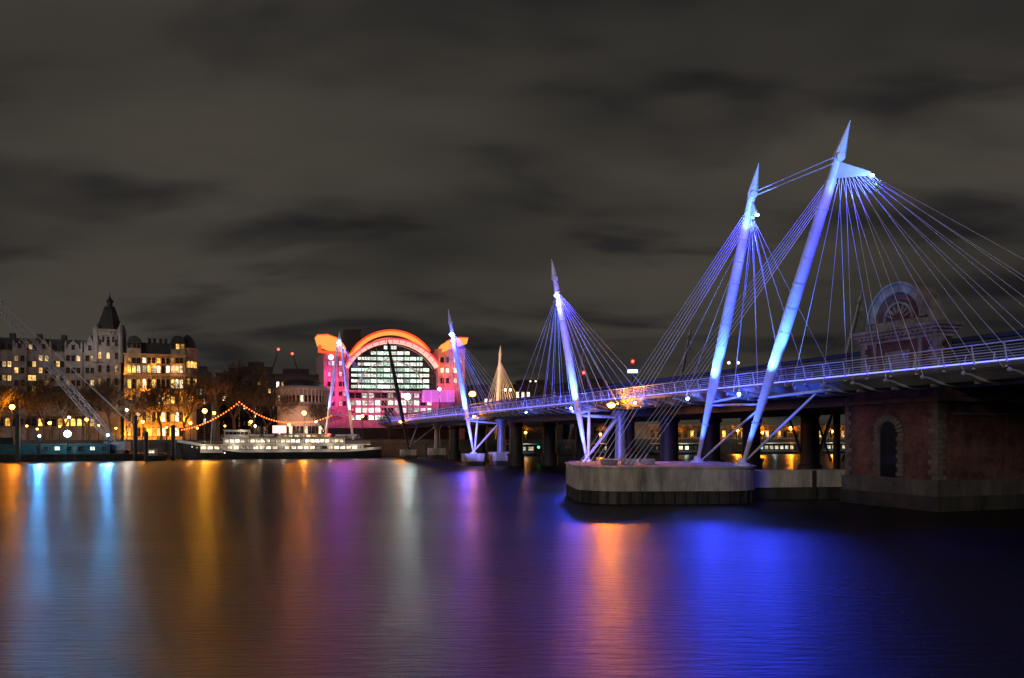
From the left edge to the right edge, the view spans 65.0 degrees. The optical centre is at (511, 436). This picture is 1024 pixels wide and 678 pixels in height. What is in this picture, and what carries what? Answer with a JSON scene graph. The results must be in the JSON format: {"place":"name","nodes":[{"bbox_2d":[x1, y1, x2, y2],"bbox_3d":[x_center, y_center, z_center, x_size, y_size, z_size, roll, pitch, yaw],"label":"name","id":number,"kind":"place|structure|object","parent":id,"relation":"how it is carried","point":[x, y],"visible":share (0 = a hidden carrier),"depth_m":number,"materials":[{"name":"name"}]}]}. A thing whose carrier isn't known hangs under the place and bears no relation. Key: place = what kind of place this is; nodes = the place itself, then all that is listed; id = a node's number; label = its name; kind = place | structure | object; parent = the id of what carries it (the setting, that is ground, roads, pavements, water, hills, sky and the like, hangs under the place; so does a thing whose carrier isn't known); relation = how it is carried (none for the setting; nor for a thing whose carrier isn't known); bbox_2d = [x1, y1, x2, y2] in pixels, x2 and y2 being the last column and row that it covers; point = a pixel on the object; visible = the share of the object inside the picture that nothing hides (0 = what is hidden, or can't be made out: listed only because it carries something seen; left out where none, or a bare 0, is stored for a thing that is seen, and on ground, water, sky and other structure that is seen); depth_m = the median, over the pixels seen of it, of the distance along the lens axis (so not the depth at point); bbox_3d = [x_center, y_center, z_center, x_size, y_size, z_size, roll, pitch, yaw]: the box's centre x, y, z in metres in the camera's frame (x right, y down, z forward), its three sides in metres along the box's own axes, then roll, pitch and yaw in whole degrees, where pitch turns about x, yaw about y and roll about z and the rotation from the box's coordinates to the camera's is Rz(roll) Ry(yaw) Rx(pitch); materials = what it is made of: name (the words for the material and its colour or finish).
{"place":"outdoors","nodes":[
{"label":"outdoors","id":0,"kind":"place"},
{"bbox_2d":[0,333,95,439],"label":"mansion block","id":1,"kind":"structure","parent":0,"point":[19,361],"depth_m":257.54,"materials":[{"name":"stone"}]},
{"bbox_2d":[31,418,36,425],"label":"window","id":2,"kind":"structure","parent":1,"relation":"in","point":[34,421],"depth_m":256.11,"materials":[{"name":"black glass"}]},
{"bbox_2d":[51,418,56,425],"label":"window","id":3,"kind":"structure","parent":1,"relation":"in","point":[53,421],"depth_m":257.87,"materials":[{"name":"glass"}]},
{"bbox_2d":[70,418,75,425],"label":"window","id":4,"kind":"structure","parent":1,"relation":"in","point":[72,422],"depth_m":259.64,"materials":[{"name":"yellow glass"}]},
{"bbox_2d":[123,335,197,439],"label":"club building","id":5,"kind":"structure","parent":0,"point":[175,359],"depth_m":265.75,"materials":[{"name":"stone"}]},
{"bbox_2d":[197,366,211,439],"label":"office building","id":6,"kind":"structure","parent":0,"point":[200,418],"depth_m":331.00,"materials":[{"name":"stone"}]},
{"bbox_2d":[216,368,273,439],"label":"office building","id":7,"kind":"structure","parent":0,"point":[225,418],"depth_m":354.10,"materials":[{"name":"stone"}]},
{"bbox_2d":[242,362,271,373],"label":"office building","id":8,"kind":"structure","parent":0,"point":[251,364],"depth_m":394.10,"materials":[{"name":"stone"}]},
{"bbox_2d":[273,368,318,437],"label":"office building","id":9,"kind":"structure","parent":0,"point":[287,374],"depth_m":333.98,"materials":[{"name":"stone"}]},
{"bbox_2d":[275,379,329,437],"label":"round building","id":10,"kind":"structure","parent":0,"point":[307,392],"depth_m":277.40,"materials":[{"name":"beige stone"}]},
{"bbox_2d":[20,441,844,457],"bbox_3d":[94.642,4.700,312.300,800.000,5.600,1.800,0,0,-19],"label":"embankment wall","id":11,"kind":"structure","parent":0,"point":[389,449],"depth_m":272.77,"materials":[{"name":"stone"}]},
{"bbox_2d":[20,439,844,442],"bbox_3d":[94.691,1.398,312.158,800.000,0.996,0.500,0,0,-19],"label":"parapet","id":12,"kind":"structure","parent":11,"relation":"on","point":[400,440],"depth_m":267.31,"materials":[{"name":"stone"}]},
{"bbox_2d":[465,385,497,438],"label":"office building","id":13,"kind":"structure","parent":0,"point":[482,399],"depth_m":347.77,"materials":[{"name":"stone"}]},
{"bbox_2d":[0,453,1023,677],"bbox_3d":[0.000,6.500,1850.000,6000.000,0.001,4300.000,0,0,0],"label":"water","id":14,"kind":"structure","parent":0,"point":[399,567],"depth_m":36.86,"materials":[{"name":"blue liquid"}]},
{"bbox_2d":[15,413,20,461],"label":"mooring pile","id":15,"kind":"object","parent":14,"relation":"in","point":[17,437],"visible":0.9,"depth_m":204.53,"materials":[{"name":"black wood"}]},
{"bbox_2d":[0,453,178,461],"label":"work barge","id":16,"kind":"object","parent":14,"relation":"on","point":[68,457],"visible":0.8,"depth_m":213.30,"materials":[{"name":"black paint"}]},
{"bbox_2d":[0,438,38,453],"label":"site container","id":17,"kind":"object","parent":16,"relation":"on","point":[7,445],"visible":0.86,"depth_m":211.09,"materials":[{"name":"teal metal"}]},
{"bbox_2d":[0,299,130,452],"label":"lattice crane","id":18,"kind":"object","parent":16,"relation":"on","point":[121,447],"visible":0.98,"depth_m":220.56,"materials":[{"name":"grey metal"}]},
{"bbox_2d":[64,431,70,453],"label":"flood lamp","id":19,"kind":"object","parent":16,"relation":"on","point":[67,434],"visible":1,"depth_m":212.14,"materials":[{"name":"metal"}]},
{"bbox_2d":[40,444,110,453],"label":"site cabin","id":20,"kind":"object","parent":16,"relation":"on","point":[75,448],"visible":1,"depth_m":216.23,"materials":[{"name":"metal"}]},
{"bbox_2d":[133,415,137,460],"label":"mooring pile","id":21,"kind":"object","parent":14,"relation":"in","point":[135,435],"visible":0.9,"depth_m":215.55,"materials":[{"name":"black wood"}]},
{"bbox_2d":[144,431,148,460],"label":"mooring pile","id":22,"kind":"object","parent":14,"relation":"in","point":[146,433],"visible":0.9,"depth_m":213.52,"materials":[{"name":"black wood"}]},
{"bbox_2d":[135,449,169,460],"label":"work boat","id":23,"kind":"object","parent":14,"relation":"on","point":[153,455],"visible":0.91,"depth_m":216.81,"materials":[{"name":"black paint"}]},
{"bbox_2d":[171,425,174,459],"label":"mooring pile","id":24,"kind":"object","parent":14,"relation":"in","point":[172,442],"visible":0.9,"depth_m":221.55,"materials":[{"name":"black wood"}]},
{"bbox_2d":[177,419,380,458],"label":"moored ship","id":25,"kind":"object","parent":14,"relation":"on","point":[238,444],"visible":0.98,"depth_m":236.42,"materials":[{"name":"white paint"}]},
{"bbox_2d":[400,449,417,458],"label":"pier footing","id":26,"kind":"object","parent":14,"relation":"in","point":[408,454],"visible":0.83,"depth_m":238.07,"materials":[{"name":"concrete"}]},
{"bbox_2d":[387,340,440,449],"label":"bridge mast","id":27,"kind":"object","parent":26,"relation":"on","point":[397,389],"visible":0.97,"depth_m":237.91,"materials":[{"name":"metal"}]},
{"bbox_2d":[428,448,446,457],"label":"pier footing","id":28,"kind":"object","parent":14,"relation":"in","point":[437,452],"visible":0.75,"depth_m":241.29,"materials":[{"name":"concrete"}]},
{"bbox_2d":[433,423,441,447],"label":"strut column","id":29,"kind":"structure","parent":28,"relation":"on","point":[437,426],"depth_m":242.53,"materials":[{"name":"grey concrete"}]},
{"bbox_2d":[447,425,461,459],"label":"bridge column","id":30,"kind":"structure","parent":14,"relation":"in","point":[454,451],"depth_m":228.45,"materials":[{"name":"concrete"}]},
{"bbox_2d":[462,453,485,465],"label":"pier footing","id":31,"kind":"object","parent":14,"relation":"in","point":[477,459],"visible":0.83,"depth_m":180.08,"materials":[{"name":"concrete"}]},
{"bbox_2d":[435,309,508,453],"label":"bridge mast","id":32,"kind":"object","parent":31,"relation":"on","point":[456,354],"visible":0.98,"depth_m":180.30,"materials":[{"name":"white metal"}]},
{"bbox_2d":[475,426,487,458],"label":"bridge column","id":33,"kind":"structure","parent":14,"relation":"in","point":[481,436],"depth_m":231.10,"materials":[{"name":"concrete"}]},
{"bbox_2d":[488,452,508,464],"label":"pier footing","id":34,"kind":"object","parent":14,"relation":"in","point":[497,458],"visible":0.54,"depth_m":183.09,"materials":[{"name":"concrete"}]},
{"bbox_2d":[495,419,506,451],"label":"strut column","id":35,"kind":"structure","parent":34,"relation":"on","point":[501,423],"depth_m":184.53,"materials":[{"name":"grey metal"}]},
{"bbox_2d":[507,422,525,465],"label":"bridge column","id":36,"kind":"structure","parent":14,"relation":"in","point":[516,456],"depth_m":178.43,"materials":[{"name":"concrete"}]},
{"bbox_2d":[506,443,537,455],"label":"pontoon shelter","id":37,"kind":"object","parent":14,"relation":"on","point":[528,449],"visible":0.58,"depth_m":269.39,"materials":[{"name":"metal"}]},
{"bbox_2d":[540,423,558,465],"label":"bridge column","id":38,"kind":"structure","parent":14,"relation":"in","point":[549,455],"depth_m":181.07,"materials":[{"name":"concrete"}]},
{"bbox_2d":[573,423,589,460],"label":"bridge column","id":39,"kind":"structure","parent":14,"relation":"in","point":[578,454],"depth_m":183.80,"materials":[{"name":"metal"}]},
{"bbox_2d":[604,423,615,457],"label":"bridge column","id":40,"kind":"structure","parent":14,"relation":"in","point":[612,446],"depth_m":186.29,"materials":[{"name":"concrete"}]},
{"bbox_2d":[590,443,637,455],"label":"pontoon shelter","id":41,"kind":"object","parent":14,"relation":"on","point":[601,448],"visible":0.19,"depth_m":279.17,"materials":[{"name":"metal"}]},
{"bbox_2d":[565,459,755,503],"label":"concrete pier","id":42,"kind":"structure","parent":14,"relation":"in","point":[613,481],"depth_m":77.61,"materials":[{"name":"grey concrete"}]},
{"bbox_2d":[579,163,830,462],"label":"bridge mast","id":43,"kind":"object","parent":42,"relation":"on","point":[750,212],"visible":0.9,"depth_m":83.84,"materials":[{"name":"white metal"}]},
{"bbox_2d":[617,120,1023,465],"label":"bridge mast","id":44,"kind":"object","parent":42,"relation":"on","point":[839,169],"visible":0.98,"depth_m":72.17,"materials":[{"name":"white metal"}]},
{"bbox_2d":[378,339,1023,425],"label":"footbridge","id":45,"kind":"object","parent":44,"relation":"hanging from","point":[981,372],"visible":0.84,"depth_m":75.11,"materials":[{"name":"metal"}]},
{"bbox_2d":[607,398,614,407],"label":"orange lamp","id":46,"kind":"object","parent":45,"relation":"hanging from","point":[611,404],"visible":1,"depth_m":111.41,"materials":[{"name":"orange"}]},
{"bbox_2d":[758,157,832,190],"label":"tie rod","id":47,"kind":"object","parent":44,"relation":"attached to","point":[796,173],"visible":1,"depth_m":74.31,"materials":[{"name":"metal"}]},
{"bbox_2d":[758,163,832,194],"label":"tie rod","id":48,"kind":"object","parent":44,"relation":"attached to","point":[796,178],"visible":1,"depth_m":74.37,"materials":[{"name":"metal"}]},
{"bbox_2d":[656,417,681,460],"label":"bridge column","id":49,"kind":"structure","parent":14,"relation":"in","point":[669,449],"depth_m":131.11,"materials":[{"name":"concrete"}]},
{"bbox_2d":[648,443,701,454],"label":"pontoon shelter","id":50,"kind":"object","parent":14,"relation":"on","point":[688,448],"visible":0.42,"depth_m":290.13,"materials":[{"name":"metal"}]},
{"bbox_2d":[700,417,723,461],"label":"bridge column","id":51,"kind":"structure","parent":14,"relation":"in","point":[712,439],"depth_m":133.69,"materials":[{"name":"metal"}]},
{"bbox_2d":[740,418,763,469],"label":"bridge column","id":52,"kind":"structure","parent":14,"relation":"in","point":[756,459],"depth_m":136.40,"materials":[{"name":"metal"}]},
{"bbox_2d":[736,443,798,453],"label":"pontoon shelter","id":53,"kind":"object","parent":14,"relation":"on","point":[775,448],"visible":0.69,"depth_m":304.39,"materials":[{"name":"metal"}]},
{"bbox_2d":[755,469,844,499],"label":"link beam","id":54,"kind":"structure","parent":14,"relation":"in","point":[802,484],"depth_m":83.69,"materials":[{"name":"concrete"}]},
{"bbox_2d":[787,413,831,468],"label":"bridge column","id":55,"kind":"structure","parent":14,"relation":"in","point":[809,447],"depth_m":111.01,"materials":[{"name":"metal"}]},
{"bbox_2d":[819,414,844,468],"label":"bridge column","id":56,"kind":"structure","parent":14,"relation":"in","point":[836,441],"depth_m":114.62,"materials":[{"name":"metal"}]},
{"bbox_2d":[819,443,844,453],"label":"pontoon shelter","id":57,"kind":"object","parent":14,"relation":"on","point":[830,447],"visible":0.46,"depth_m":312.58,"materials":[{"name":"metal"}]},
{"bbox_2d":[840,390,1023,511],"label":"brick pier","id":58,"kind":"structure","parent":14,"relation":"in","point":[943,450],"depth_m":72.16,"materials":[{"name":"brick"}]},
{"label":"pier footing","id":59,"kind":"object","parent":14,"relation":"in","visible":0},
{"bbox_2d":[612,411,628,458],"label":"strut column","id":60,"kind":"structure","parent":59,"relation":"on","point":[620,447],"depth_m":127.52,"materials":[{"name":"grey metal"}]},
{"bbox_2d":[626,417,636,458],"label":"bridge column","id":61,"kind":"structure","parent":59,"relation":"on","point":[630,432],"depth_m":128.45,"materials":[{"name":"concrete"}]},
{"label":"pier footing","id":62,"kind":"object","parent":14,"relation":"in","visible":0},
{"bbox_2d":[512,259,651,460],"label":"bridge mast","id":63,"kind":"object","parent":62,"relation":"on","point":[566,341],"visible":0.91,"depth_m":123.75,"materials":[{"name":"white metal"}]},
{"bbox_2d":[0,0,1023,436],"label":"sky","id":64,"kind":"structure","parent":0,"point":[249,180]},
{"bbox_2d":[504,380,562,438],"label":"office building","id":65,"kind":"structure","parent":0,"point":[532,387],"depth_m":384.45,"materials":[{"name":"stone"}]},
{"bbox_2d":[555,378,621,438],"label":"office building","id":66,"kind":"structure","parent":0,"point":[594,433],"depth_m":404.81,"materials":[{"name":"stone"}]},
{"bbox_2d":[389,329,1023,428],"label":"rail bridge","id":67,"kind":"structure","parent":0,"point":[827,405],"depth_m":104.19,"materials":[{"name":"metal"}]},
{"bbox_2d":[628,358,637,381],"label":"signal post","id":68,"kind":"object","parent":67,"relation":"on","point":[632,363],"visible":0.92,"depth_m":147.20,"materials":[{"name":"metal"}]},
{"bbox_2d":[635,424,844,438],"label":"office building","id":69,"kind":"structure","parent":0,"point":[725,430],"depth_m":356.75,"materials":[{"name":"stone"}]},
{"bbox_2d":[850,281,965,394],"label":"brick tower","id":70,"kind":"structure","parent":0,"point":[888,339],"depth_m":73.04,"materials":[{"name":"brick"}]},
{"label":"ground","id":71,"kind":"structure","parent":0,"visible":0},
{"bbox_2d":[0,388,21,420],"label":"bare tree","id":72,"kind":"object","parent":71,"relation":"on","point":[4,401],"visible":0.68,"depth_m":233.13,"materials":[{"name":"brown plant"}]},
{"bbox_2d":[9,404,14,437],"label":"street lamp","id":73,"kind":"object","parent":71,"relation":"on","point":[11,406],"visible":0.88,"depth_m":231.04,"materials":[{"name":"metal"}]},
{"bbox_2d":[0,382,54,439],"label":"bare tree","id":74,"kind":"object","parent":71,"relation":"on","point":[20,400],"visible":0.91,"depth_m":233.47,"materials":[{"name":"brown plant"}]},
{"bbox_2d":[2,374,66,439],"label":"bare tree","id":75,"kind":"object","parent":71,"relation":"on","point":[38,385],"visible":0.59,"depth_m":238.06,"materials":[{"name":"brown plant"}]},
{"bbox_2d":[35,382,94,439],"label":"bare tree","id":76,"kind":"object","parent":71,"relation":"on","point":[64,396],"visible":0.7,"depth_m":237.40,"materials":[{"name":"brown plant"}]},
{"bbox_2d":[51,381,103,439],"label":"bare tree","id":77,"kind":"object","parent":71,"relation":"on","point":[90,402],"visible":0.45,"depth_m":243.74,"materials":[{"name":"brown plant"}]},
{"bbox_2d":[81,375,127,439],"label":"bare tree","id":78,"kind":"object","parent":71,"relation":"on","point":[106,392],"visible":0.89,"depth_m":242.26,"materials":[{"name":"brown plant"}]},
{"bbox_2d":[93,293,125,439],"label":"turreted tower","id":79,"kind":"structure","parent":71,"relation":"on","point":[109,340],"depth_m":263.63,"materials":[{"name":"stone"}]},
{"bbox_2d":[106,390,162,424],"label":"bare tree","id":80,"kind":"object","parent":71,"relation":"on","point":[144,397],"visible":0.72,"depth_m":246.41,"materials":[{"name":"brown plant"}]},
{"bbox_2d":[115,378,176,439],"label":"bare tree","id":81,"kind":"object","parent":71,"relation":"on","point":[154,388],"visible":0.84,"depth_m":247.92,"materials":[{"name":"brown plant"}]},
{"bbox_2d":[143,378,212,439],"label":"bare tree","id":82,"kind":"object","parent":71,"relation":"on","point":[183,396],"visible":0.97,"depth_m":250.38,"materials":[{"name":"brown plant"}]},
{"bbox_2d":[202,408,206,439],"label":"street lamp","id":83,"kind":"object","parent":71,"relation":"on","point":[204,410],"visible":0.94,"depth_m":247.89,"materials":[{"name":"metal"}]},
{"bbox_2d":[188,370,242,439],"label":"bare tree","id":84,"kind":"object","parent":71,"relation":"on","point":[208,384],"visible":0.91,"depth_m":256.71,"materials":[{"name":"brown plant"}]},
{"bbox_2d":[200,356,273,429],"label":"bare tree","id":85,"kind":"object","parent":71,"relation":"on","point":[242,372],"visible":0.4,"depth_m":271.50,"materials":[{"name":"brown plant"}]},
{"bbox_2d":[210,369,279,437],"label":"bare tree","id":86,"kind":"object","parent":71,"relation":"on","point":[262,384],"visible":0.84,"depth_m":264.74,"materials":[{"name":"brown plant"}]},
{"bbox_2d":[236,386,299,437],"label":"bare tree","id":87,"kind":"object","parent":71,"relation":"on","point":[282,400],"visible":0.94,"depth_m":262.27,"materials":[{"name":"brown plant"}]},
{"bbox_2d":[305,401,341,433],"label":"bare tree","id":88,"kind":"object","parent":71,"relation":"on","point":[319,411],"visible":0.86,"depth_m":267.06,"materials":[{"name":"brown plant"}]},
{"bbox_2d":[325,331,399,439],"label":"twin leg mast","id":89,"kind":"object","parent":71,"relation":"on","point":[339,342],"visible":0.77,"depth_m":261.97,"materials":[{"name":"white paint"}]},
{"bbox_2d":[376,410,401,438],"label":"bare tree","id":90,"kind":"object","parent":71,"relation":"on","point":[382,419],"visible":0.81,"depth_m":274.65,"materials":[{"name":"brown plant"}]},
{"bbox_2d":[315,328,467,439],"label":"arched station","id":91,"kind":"object","parent":71,"relation":"on","point":[419,361],"visible":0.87,"depth_m":328.56,"materials":[{"name":"pink stone"}]},
{"bbox_2d":[404,393,410,437],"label":"flood lamp","id":92,"kind":"object","parent":71,"relation":"on","point":[406,395],"visible":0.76,"depth_m":289.81,"materials":[{"name":"metal"}]},
{"bbox_2d":[488,345,517,438],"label":"bridge mast","id":93,"kind":"object","parent":71,"relation":"on","point":[500,376],"visible":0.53,"depth_m":288.00,"materials":[{"name":"white metal"}]},
{"bbox_2d":[523,426,542,436],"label":"bare tree","id":94,"kind":"object","parent":71,"relation":"on","point":[531,429],"visible":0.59,"depth_m":290.59,"materials":[{"name":"brown plant"}]},
{"bbox_2d":[566,347,598,447],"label":"bridge mast","id":95,"kind":"object","parent":71,"relation":"on","point":[578,379],"visible":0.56,"depth_m":246.10,"materials":[{"name":"grey metal"}]},
{"bbox_2d":[595,423,606,437],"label":"bare tree","id":96,"kind":"object","parent":71,"relation":"on","point":[600,427],"visible":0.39,"depth_m":297.92,"materials":[{"name":"brown plant"}]},
{"bbox_2d":[665,326,708,380],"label":"bridge mast","id":97,"kind":"object","parent":71,"relation":"on","point":[684,360],"visible":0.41,"depth_m":196.02,"materials":[{"name":"grey metal"}]},
{"bbox_2d":[678,424,701,438],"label":"bare tree","id":98,"kind":"object","parent":71,"relation":"on","point":[692,428],"visible":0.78,"depth_m":312.74,"materials":[{"name":"brown plant"}]},
{"bbox_2d":[729,424,741,438],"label":"bare tree","id":99,"kind":"object","parent":71,"relation":"on","point":[739,429],"visible":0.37,"depth_m":318.61,"materials":[{"name":"brown plant"}]},
{"bbox_2d":[740,424,769,432],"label":"bare tree","id":100,"kind":"object","parent":71,"relation":"on","point":[764,429],"visible":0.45,"depth_m":320.56,"materials":[{"name":"brown plant"}]},
{"bbox_2d":[765,424,789,438],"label":"bare tree","id":101,"kind":"object","parent":71,"relation":"on","point":[782,428],"visible":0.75,"depth_m":323.98,"materials":[{"name":"brown plant"}]},
{"bbox_2d":[785,425,800,436],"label":"bare tree","id":102,"kind":"object","parent":71,"relation":"on","point":[797,428],"visible":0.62,"depth_m":326.31,"materials":[{"name":"brown plant"}]},
{"bbox_2d":[819,423,832,438],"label":"bare tree","id":103,"kind":"object","parent":71,"relation":"on","point":[823,426],"visible":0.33,"depth_m":330.87,"materials":[{"name":"brown plant"}]},
{"bbox_2d":[819,288,866,455],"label":"bridge mast","id":104,"kind":"object","parent":71,"relation":"on","point":[858,309],"visible":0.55,"depth_m":146.16,"materials":[{"name":"grey metal"}]},
{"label":"festoon pole","id":105,"kind":"object","parent":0,"visible":0},
{"bbox_2d":[181,402,331,429],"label":"festoon string","id":106,"kind":"object","parent":105,"relation":"hanging from","point":[259,415],"visible":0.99,"depth_m":251.22,"materials":[{"name":"glass"}]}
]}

